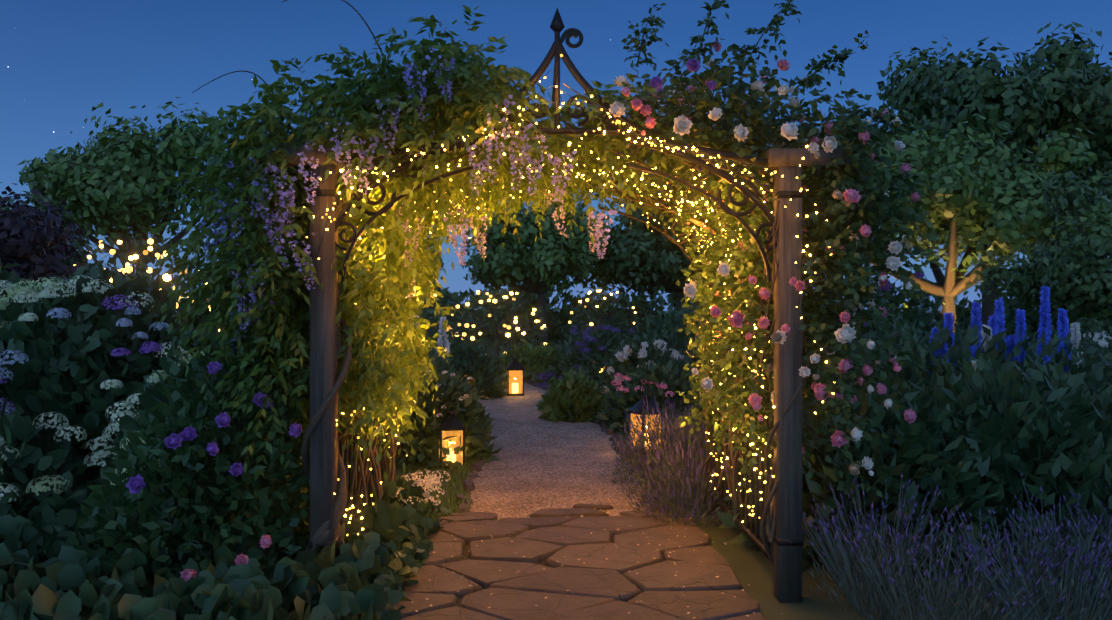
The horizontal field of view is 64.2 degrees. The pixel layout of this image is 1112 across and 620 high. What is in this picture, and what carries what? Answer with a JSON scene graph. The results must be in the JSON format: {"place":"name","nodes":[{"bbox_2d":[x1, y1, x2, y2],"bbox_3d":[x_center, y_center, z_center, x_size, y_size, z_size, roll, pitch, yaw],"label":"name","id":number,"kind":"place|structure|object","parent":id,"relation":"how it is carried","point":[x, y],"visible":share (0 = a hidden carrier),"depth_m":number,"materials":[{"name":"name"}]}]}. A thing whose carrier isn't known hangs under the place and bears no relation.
{"place":"outdoors","nodes":[
{"label":"outdoors","id":0,"kind":"place"},
{"bbox_2d":[413,287,463,342],"bbox_3d":[-3.729,0.410,24.851,2.391,2.281,2.626,0,0,-1],"label":"shrub","id":1,"kind":"object","parent":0,"point":[444,302],"visible":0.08,"depth_m":24.72,"materials":[{"name":"green plant"}]},
{"bbox_2d":[0,0,1111,310],"label":"sky","id":2,"kind":"structure","parent":0,"point":[60,60],"materials":[{"name":"blue"}]},
{"bbox_2d":[450,378,668,520],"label":"gravel path","id":3,"kind":"structure","parent":0,"point":[495,494],"depth_m":8.67,"materials":[{"name":"grey gravel"}]},
{"bbox_2d":[506,352,523,395],"bbox_3d":[-0.740,1.152,16.029,0.316,0.792,0.316,0,0,-7],"label":"lantern","id":4,"kind":"object","parent":3,"relation":"on","point":[514,365],"visible":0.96,"depth_m":15.91,"materials":[{"name":"grey metal"}]},
{"bbox_2d":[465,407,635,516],"bbox_3d":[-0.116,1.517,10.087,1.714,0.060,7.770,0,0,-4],"label":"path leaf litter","id":5,"kind":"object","parent":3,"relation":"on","point":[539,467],"visible":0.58,"depth_m":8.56,"materials":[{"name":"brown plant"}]},
{"bbox_2d":[176,311,1111,619],"bbox_3d":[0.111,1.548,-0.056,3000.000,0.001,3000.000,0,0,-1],"label":"ground","id":6,"kind":"structure","parent":0,"point":[752,565],"depth_m":5.02,"materials":[{"name":"soil"}]},
{"bbox_2d":[0,195,93,273],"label":"tree","id":7,"kind":"object","parent":6,"relation":"on","point":[77,255],"visible":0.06,"depth_m":40.02,"materials":[{"name":"purple plant"}]},
{"bbox_2d":[0,182,94,306],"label":"purple tree","id":8,"kind":"object","parent":6,"relation":"on","point":[26,232],"visible":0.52,"depth_m":12.89,"materials":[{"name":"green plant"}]},
{"bbox_2d":[18,97,236,275],"bbox_3d":[-14.046,-2.721,29.371,7.135,8.540,6.293,0,0,-1],"label":"tree","id":9,"kind":"object","parent":6,"relation":"on","point":[105,186],"visible":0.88,"depth_m":27.66,"materials":[{"name":"green plant"}]},
{"bbox_2d":[73,233,210,330],"bbox_3d":[-6.736,0.156,14.342,2.498,2.788,2.559,0,0,-1],"label":"festoon","id":10,"kind":"object","parent":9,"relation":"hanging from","point":[123,256],"visible":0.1,"depth_m":13.95,"materials":[{"name":"yellow glass"}]},
{"bbox_2d":[0,258,309,521],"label":"hydrangea bush","id":11,"kind":"object","parent":6,"relation":"on","point":[69,367],"visible":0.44,"depth_m":6.14,"materials":[{"name":"green plant"}]},
{"bbox_2d":[0,275,300,501],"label":"white flower clusters","id":12,"kind":"object","parent":11,"relation":"on","point":[21,293],"visible":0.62,"depth_m":6.00,"materials":[{"name":"white plant"}]},
{"bbox_2d":[97,254,241,356],"bbox_3d":[-4.340,0.462,10.254,2.702,2.177,2.657,0,0,-42],"label":"flowering shrub","id":13,"kind":"object","parent":6,"relation":"on","point":[170,280],"visible":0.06,"depth_m":9.95,"materials":[{"name":"green plant"}]},
{"bbox_2d":[68,269,309,619],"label":"flowering bush","id":14,"kind":"object","parent":6,"relation":"on","point":[166,494],"visible":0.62,"depth_m":4.62,"materials":[{"name":"green plant"}]},
{"bbox_2d":[126,296,302,581],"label":"purple flowers","id":15,"kind":"object","parent":14,"relation":"attached to","point":[173,441],"visible":0.69,"depth_m":4.37,"materials":[{"name":"purple plant"}]},
{"bbox_2d":[0,470,449,619],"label":"groundcover leaves","id":16,"kind":"object","parent":6,"relation":"on","point":[49,570],"visible":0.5,"depth_m":4.22,"materials":[{"name":"green plant"}]},
{"bbox_2d":[392,469,449,505],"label":"white flowers","id":17,"kind":"object","parent":16,"relation":"on","point":[428,483],"visible":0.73,"depth_m":6.49,"materials":[{"name":"white plant"}]},
{"bbox_2d":[343,458,474,516],"bbox_3d":[-1.754,1.503,7.747,2.108,0.090,2.759,0,0,-1],"label":"flowering plant","id":18,"kind":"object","parent":6,"relation":"on","point":[452,488],"depth_m":7.86,"materials":[{"name":"green plant"}]},
{"bbox_2d":[414,243,443,308],"bbox_3d":[-5.472,-0.639,29.071,4.328,4.377,3.680,0,0,18],"label":"tree","id":19,"kind":"object","parent":6,"relation":"on","point":[441,260],"visible":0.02,"depth_m":28.87,"materials":[{"name":"green plant"}]},
{"bbox_2d":[175,286,683,420],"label":"garden flowers","id":20,"kind":"object","parent":6,"relation":"on","point":[621,356],"visible":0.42,"depth_m":13.88,"materials":[{"name":"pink plant"}]},
{"bbox_2d":[438,402,464,468],"bbox_3d":[-1.030,1.226,8.721,0.256,0.643,0.256,0,0,-13],"label":"lantern","id":21,"kind":"object","parent":6,"relation":"on","point":[447,424],"visible":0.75,"depth_m":8.63,"materials":[{"name":"grey metal"}]},
{"bbox_2d":[445,288,547,359],"bbox_3d":[-1.327,0.506,20.303,2.506,2.090,2.455,0,0,-1],"label":"festoon tree","id":22,"kind":"object","parent":6,"relation":"on","point":[466,327],"visible":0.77,"depth_m":20.00,"materials":[{"name":"green plant"}]},
{"bbox_2d":[192,0,809,566],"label":"vine stems","id":23,"kind":"object","parent":6,"relation":"on","point":[342,498],"visible":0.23,"depth_m":4.86,"materials":[{"name":"brown plant"}]},
{"bbox_2d":[459,190,626,344],"bbox_3d":[-0.410,-1.457,31.045,5.942,6.011,6.260,0,0,-1],"label":"tree","id":24,"kind":"object","parent":6,"relation":"on","point":[551,259],"visible":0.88,"depth_m":29.72,"materials":[{"name":"green plant"}]},
{"bbox_2d":[566,290,635,341],"bbox_3d":[1.392,0.468,26.950,2.176,2.165,2.161,0,0,-1],"label":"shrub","id":25,"kind":"object","parent":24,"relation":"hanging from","point":[620,319],"visible":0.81,"depth_m":26.68,"materials":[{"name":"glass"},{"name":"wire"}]},
{"bbox_2d":[253,8,857,602],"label":"garden arch","id":26,"kind":"structure","parent":6,"relation":"on","point":[787,542],"depth_m":4.69,"materials":[{"name":"brown wood"}]},
{"bbox_2d":[149,5,674,499],"bbox_3d":[-0.751,-0.282,5.731,2.775,2.574,2.960,0,0,-1],"label":"wisteria","id":27,"kind":"object","parent":26,"relation":"on","point":[389,369],"depth_m":4.67,"materials":[{"name":"green plant"}]},
{"bbox_2d":[306,54,834,535],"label":"fairy lights","id":28,"kind":"object","parent":26,"relation":"on","point":[630,130],"visible":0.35,"depth_m":4.81,"materials":[{"name":"yellow plastic"}]},
{"bbox_2d":[564,0,937,496],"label":"climbing rose foliage","id":29,"kind":"object","parent":26,"relation":"on","point":[876,209],"visible":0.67,"depth_m":4.85,"materials":[{"name":"green plant"}]},
{"bbox_2d":[603,41,923,475],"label":"roses","id":30,"kind":"object","parent":26,"relation":"attached to","point":[683,123],"visible":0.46,"depth_m":4.50,"materials":[{"name":"pink plant"}]},
{"bbox_2d":[136,285,1036,471],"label":"garden shrubs","id":31,"kind":"object","parent":6,"relation":"on","point":[573,393],"visible":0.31,"depth_m":12.23,"materials":[{"name":"green plant"}]},
{"bbox_2d":[455,519,766,619],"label":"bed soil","id":32,"kind":"structure","parent":6,"relation":"on","point":[465,553],"depth_m":5.53,"materials":[{"name":"brown soil"}]},
{"bbox_2d":[395,503,765,619],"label":"flagstones","id":33,"kind":"object","parent":32,"relation":"on","point":[596,584],"visible":0.85,"depth_m":5.08,"materials":[{"name":"brown stone"}]},
{"bbox_2d":[412,518,782,617],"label":"fallen petals","id":34,"kind":"object","parent":33,"relation":"on","point":[606,559],"visible":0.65,"depth_m":5.20,"materials":[{"name":"pink plant"}]},
{"bbox_2d":[456,536,760,613],"bbox_3d":[0.016,1.530,5.244,2.029,0.032,2.413,0,0,-1],"label":"joint moss","id":35,"kind":"object","parent":32,"relation":"on","point":[543,561],"visible":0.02,"depth_m":5.47,"materials":[{"name":"green plant"}]},
{"bbox_2d":[628,386,663,451],"bbox_3d":[0.979,1.189,9.665,0.286,0.717,0.286,0,0,-30],"label":"lantern","id":36,"kind":"object","parent":6,"relation":"on","point":[638,406],"visible":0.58,"depth_m":9.62,"materials":[{"name":"grey metal"}]},
{"bbox_2d":[187,277,1111,344],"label":"hedge treeline","id":37,"kind":"object","parent":6,"relation":"on","point":[557,321],"visible":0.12,"depth_m":42.44,"materials":[{"name":"green plant"}]},
{"bbox_2d":[597,188,728,351],"bbox_3d":[3.921,-1.486,29.865,5.380,6.071,6.177,0,0,-1],"label":"tree","id":38,"kind":"object","parent":6,"relation":"on","point":[645,257],"visible":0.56,"depth_m":29.04,"materials":[{"name":"green plant"}]},
{"bbox_2d":[612,395,749,527],"bbox_3d":[1.110,1.192,8.031,1.211,0.720,3.716,0,0,4],"label":"plant","id":39,"kind":"object","parent":6,"relation":"on","point":[653,436],"visible":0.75,"depth_m":7.10,"materials":[{"name":"purple plant"}]},
{"bbox_2d":[690,323,1111,580],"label":"perennial foliage","id":40,"kind":"object","parent":6,"relation":"on","point":[981,437],"visible":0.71,"depth_m":5.72,"materials":[{"name":"green plant"}]},
{"bbox_2d":[786,105,1111,350],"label":"lit tree","id":41,"kind":"object","parent":6,"relation":"on","point":[990,198],"visible":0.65,"depth_m":23.16,"materials":[{"name":"green plant"}]},
{"bbox_2d":[802,472,1111,619],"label":"lavender","id":42,"kind":"object","parent":6,"relation":"on","point":[895,581],"visible":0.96,"depth_m":4.48,"materials":[{"name":"purple plant"}]},
{"bbox_2d":[817,21,1111,336],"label":"tree","id":43,"kind":"object","parent":6,"relation":"on","point":[1066,88],"visible":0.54,"depth_m":32.65,"materials":[{"name":"green plant"}]},
{"bbox_2d":[927,286,1081,400],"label":"delphiniums","id":44,"kind":"object","parent":6,"relation":"on","point":[993,325],"visible":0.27,"depth_m":9.27,"materials":[{"name":"blue plant"}]},
{"bbox_2d":[966,163,1111,357],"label":"tree","id":45,"kind":"object","parent":6,"relation":"on","point":[1072,275],"visible":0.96,"depth_m":15.72,"materials":[{"name":"green plant"}]},
{"bbox_2d":[1030,316,1111,385],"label":"white shrub","id":46,"kind":"object","parent":6,"relation":"on","point":[1099,329],"depth_m":10.97,"materials":[{"name":"white plant"}]},
{"bbox_2d":[1068,152,1111,251],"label":"tree","id":47,"kind":"object","parent":6,"relation":"on","point":[1107,190],"visible":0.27,"depth_m":28.40,"materials":[{"name":"green plant"}]}
]}

